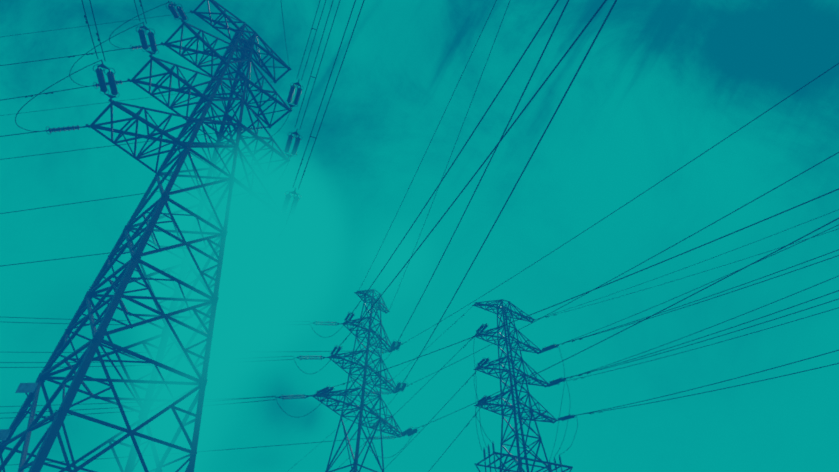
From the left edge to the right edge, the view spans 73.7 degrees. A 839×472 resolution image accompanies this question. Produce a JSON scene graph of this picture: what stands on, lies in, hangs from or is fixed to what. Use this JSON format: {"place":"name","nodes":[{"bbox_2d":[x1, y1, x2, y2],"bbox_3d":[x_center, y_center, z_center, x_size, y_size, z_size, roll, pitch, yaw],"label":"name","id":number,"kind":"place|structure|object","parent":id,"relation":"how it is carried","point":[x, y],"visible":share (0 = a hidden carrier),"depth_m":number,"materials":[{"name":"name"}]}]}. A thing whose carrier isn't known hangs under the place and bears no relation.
{"place":"outdoors","nodes":[
{"label":"outdoors","id":0,"kind":"place"},
{"bbox_2d":[0,383,37,443],"bbox_3d":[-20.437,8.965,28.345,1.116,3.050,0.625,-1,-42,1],"label":"tower number plates","id":1,"kind":"object","parent":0,"point":[25,388],"depth_m":28.88,"materials":[{"name":"blue metal"}]},
{"bbox_2d":[0,0,838,471],"label":"sky","id":2,"kind":"structure","parent":0,"point":[662,83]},
{"label":"ground","id":3,"kind":"structure","parent":0,"visible":0},
{"bbox_2d":[0,0,291,471],"bbox_3d":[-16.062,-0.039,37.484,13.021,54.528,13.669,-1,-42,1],"label":"tower","id":4,"kind":"structure","parent":3,"relation":"on","point":[124,278],"depth_m":35.79,"materials":[{"name":"blue metal"}]},
{"bbox_2d":[311,289,402,471],"bbox_3d":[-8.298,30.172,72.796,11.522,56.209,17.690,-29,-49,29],"label":"tower","id":5,"kind":"structure","parent":3,"relation":"on","point":[374,426],"depth_m":79.83,"materials":[{"name":"blue metal"}]},
{"bbox_2d":[40,1,575,438],"bbox_3d":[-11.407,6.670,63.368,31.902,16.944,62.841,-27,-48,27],"label":"insulator strings","id":6,"kind":"object","parent":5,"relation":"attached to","point":[102,83],"visible":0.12,"depth_m":46.46,"materials":[{"name":"blue metal"}]},
{"bbox_2d":[472,299,558,471],"bbox_3d":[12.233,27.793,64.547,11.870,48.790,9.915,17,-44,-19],"label":"tower","id":7,"kind":"structure","parent":3,"relation":"on","point":[513,407],"depth_m":71.89,"materials":[{"name":"blue metal"}]},
{"bbox_2d":[0,0,838,471],"bbox_3d":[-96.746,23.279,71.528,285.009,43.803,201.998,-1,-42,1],"label":"conductors","id":8,"kind":"object","parent":7,"relation":"on","point":[456,228],"visible":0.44,"depth_m":44.59,"materials":[{"name":"metal"}]},
{"bbox_2d":[474,443,572,471],"bbox_3d":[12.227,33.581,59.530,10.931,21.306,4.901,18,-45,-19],"label":"cable platform","id":9,"kind":"structure","parent":7,"relation":"attached to","point":[555,464],"depth_m":64.52,"materials":[{"name":"blue metal"}]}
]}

